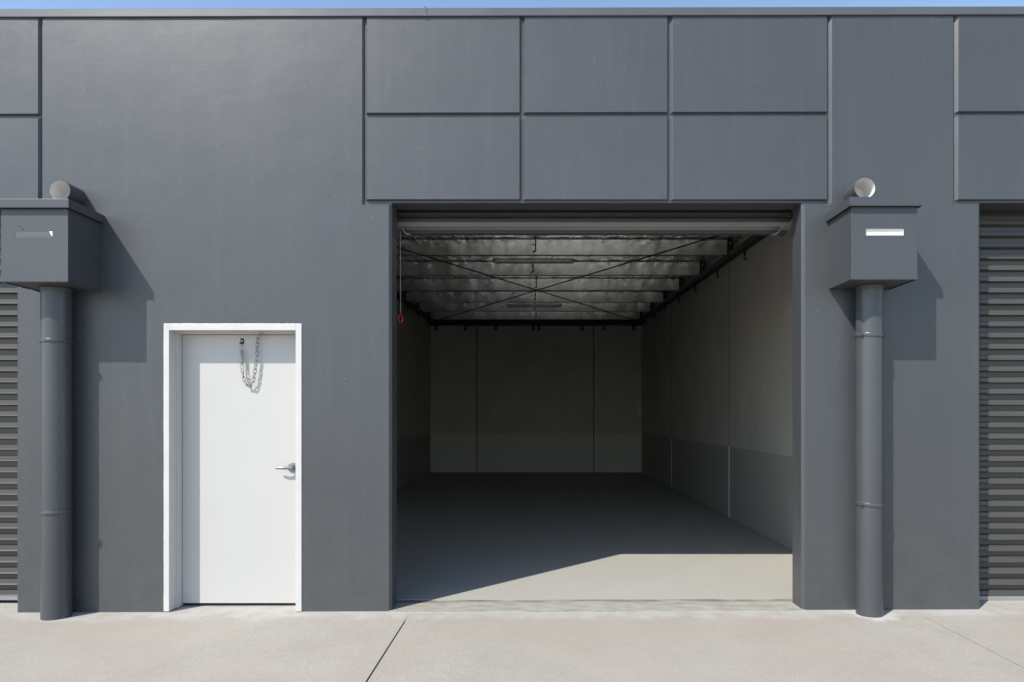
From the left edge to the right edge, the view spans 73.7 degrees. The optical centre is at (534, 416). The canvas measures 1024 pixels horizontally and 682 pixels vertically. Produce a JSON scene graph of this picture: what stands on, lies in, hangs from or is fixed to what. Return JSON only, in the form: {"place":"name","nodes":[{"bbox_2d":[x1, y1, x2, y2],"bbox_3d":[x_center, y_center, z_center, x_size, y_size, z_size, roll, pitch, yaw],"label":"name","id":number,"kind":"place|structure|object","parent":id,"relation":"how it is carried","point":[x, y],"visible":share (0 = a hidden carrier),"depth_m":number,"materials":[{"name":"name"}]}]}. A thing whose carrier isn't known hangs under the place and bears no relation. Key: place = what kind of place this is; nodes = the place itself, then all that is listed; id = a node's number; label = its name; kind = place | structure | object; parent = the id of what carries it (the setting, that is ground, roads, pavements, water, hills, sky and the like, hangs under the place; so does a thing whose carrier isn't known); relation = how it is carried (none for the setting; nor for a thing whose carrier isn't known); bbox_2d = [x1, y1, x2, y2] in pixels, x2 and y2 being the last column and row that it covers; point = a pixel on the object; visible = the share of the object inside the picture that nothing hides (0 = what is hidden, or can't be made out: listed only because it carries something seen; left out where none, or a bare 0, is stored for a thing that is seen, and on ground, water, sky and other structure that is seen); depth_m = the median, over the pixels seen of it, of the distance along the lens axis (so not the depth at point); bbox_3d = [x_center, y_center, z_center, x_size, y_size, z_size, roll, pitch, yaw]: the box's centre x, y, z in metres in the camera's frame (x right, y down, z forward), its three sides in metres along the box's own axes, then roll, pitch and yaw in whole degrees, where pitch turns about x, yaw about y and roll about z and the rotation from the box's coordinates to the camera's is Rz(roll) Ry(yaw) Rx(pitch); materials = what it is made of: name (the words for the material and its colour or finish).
{"place":"outdoors","nodes":[
{"label":"outdoors","id":0,"kind":"place"},
{"bbox_2d":[0,600,1023,681],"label":"ground","id":1,"kind":"structure","parent":0,"point":[236,643],"depth_m":4.23,"materials":[{"name":"concrete"}]},
{"bbox_2d":[0,6,1023,612],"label":"warehouse","id":2,"kind":"structure","parent":1,"relation":"on","point":[674,182],"depth_m":5.00,"materials":[{"name":"grey paint"}]},
{"bbox_2d":[0,210,16,600],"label":"roller door","id":3,"kind":"structure","parent":2,"relation":"in","point":[8,293],"depth_m":5.26,"materials":[{"name":"metal"}]},
{"bbox_2d":[0,199,103,291],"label":"rainwater head","id":4,"kind":"object","parent":2,"relation":"attached to","point":[53,242],"visible":1,"depth_m":4.65},
{"bbox_2d":[39,285,73,620],"bbox_3d":[-3.428,0.258,4.893,0.206,2.358,0.211,0,0,0],"label":"downpipe","id":5,"kind":"object","parent":2,"relation":"attached to","point":[56,508],"visible":1,"depth_m":4.81,"materials":[{"name":"grey metal"}]},
{"bbox_2d":[49,180,85,204],"bbox_3d":[-3.363,-1.601,4.915,0.153,0.153,0.169,0,0,0],"label":"overflow pipe","id":6,"kind":"object","parent":2,"relation":"attached to","point":[60,189],"visible":0.79,"depth_m":4.91,"materials":[{"name":"grey metal"}]},
{"bbox_2d":[164,323,301,610],"bbox_3d":[-2.212,0.370,5.097,1.016,2.109,0.212,0,0,0],"label":"door","id":7,"kind":"structure","parent":2,"relation":"in","point":[233,449],"depth_m":5.15,"materials":[{"name":"white paint"}]},
{"bbox_2d":[239,332,262,386],"bbox_3d":[-2.120,-0.431,5.116,0.204,0.413,0.042,0,0,8],"label":"chain","id":8,"kind":"object","parent":7,"relation":"hanging from","point":[241,357],"depth_m":5.11,"materials":[{"name":"silver metal"}]},
{"bbox_2d":[398,231,402,322],"bbox_3d":[-1.037,-1.075,5.266,0.041,0.709,0.016,0,0,0],"label":"pull cord","id":9,"kind":"object","parent":2,"relation":"hanging from","point":[400,282],"visible":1,"depth_m":5.26,"materials":[{"name":"black fabric"}]},
{"bbox_2d":[492,258,574,263],"bbox_3d":[-0.020,-2.234,9.384,1.137,0.242,0.123,0,0,0],"label":"light fitting","id":10,"kind":"object","parent":2,"relation":"attached to","point":[533,260],"visible":0.97,"depth_m":9.34,"materials":[{"name":"metal"}]},
{"bbox_2d":[506,303,561,306],"bbox_3d":[-0.020,-2.379,14.032,1.137,0.242,0.124,0,0,0],"label":"light fitting","id":11,"kind":"object","parent":2,"relation":"attached to","point":[533,305],"visible":0.95,"depth_m":13.99,"materials":[{"name":"metal"}]},
{"bbox_2d":[397,210,791,235],"bbox_3d":[0.453,-1.748,5.482,3.062,0.707,0.496,0,0,0],"label":"roller door","id":12,"kind":"structure","parent":2,"relation":"in","point":[410,222],"depth_m":5.27,"materials":[{"name":"metal"}]},
{"bbox_2d":[843,177,875,199],"bbox_3d":[2.336,-1.619,4.915,0.153,0.153,0.169,0,0,0],"label":"overflow pipe","id":13,"kind":"object","parent":2,"relation":"attached to","point":[863,187],"visible":0.77,"depth_m":4.91,"materials":[{"name":"grey metal"}]},
{"bbox_2d":[854,283,884,617],"bbox_3d":[2.397,0.240,4.895,0.197,2.355,0.206,0,0,0],"label":"downpipe","id":14,"kind":"object","parent":2,"relation":"attached to","point":[869,449],"visible":1,"depth_m":4.82,"materials":[{"name":"grey metal"}]},
{"bbox_2d":[826,197,922,289],"bbox_3d":[2.378,-1.208,4.808,0.494,0.561,0.382,0,0,0],"label":"rainwater head","id":15,"kind":"object","parent":2,"relation":"attached to","point":[872,239],"visible":1,"depth_m":4.65},
{"bbox_2d":[980,210,1023,599],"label":"roller door","id":16,"kind":"structure","parent":2,"relation":"in","point":[1001,231],"depth_m":5.26,"materials":[{"name":"metal"}]},
{"bbox_2d":[387,599,806,612],"bbox_3d":[0.453,1.423,5.123,3.062,0.025,0.332,0,0,0],"label":"threshold","id":17,"kind":"object","parent":1,"relation":"on","point":[613,605],"visible":1,"depth_m":5.11,"materials":[{"name":"concrete"}]},
{"bbox_2d":[366,617,1022,681],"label":"ground joint","id":18,"kind":"object","parent":1,"relation":"on","point":[404,622],"visible":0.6,"depth_m":4.12,"materials":[{"name":"rubber"}]},
{"bbox_2d":[0,0,1023,8],"label":"sky","id":19,"kind":"structure","parent":0,"point":[4,4],"materials":[{"name":"blue"}]},
{"bbox_2d":[397,472,791,599],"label":"floor","id":20,"kind":"structure","parent":0,"point":[545,535],"depth_m":7.64,"materials":[{"name":"concrete"}]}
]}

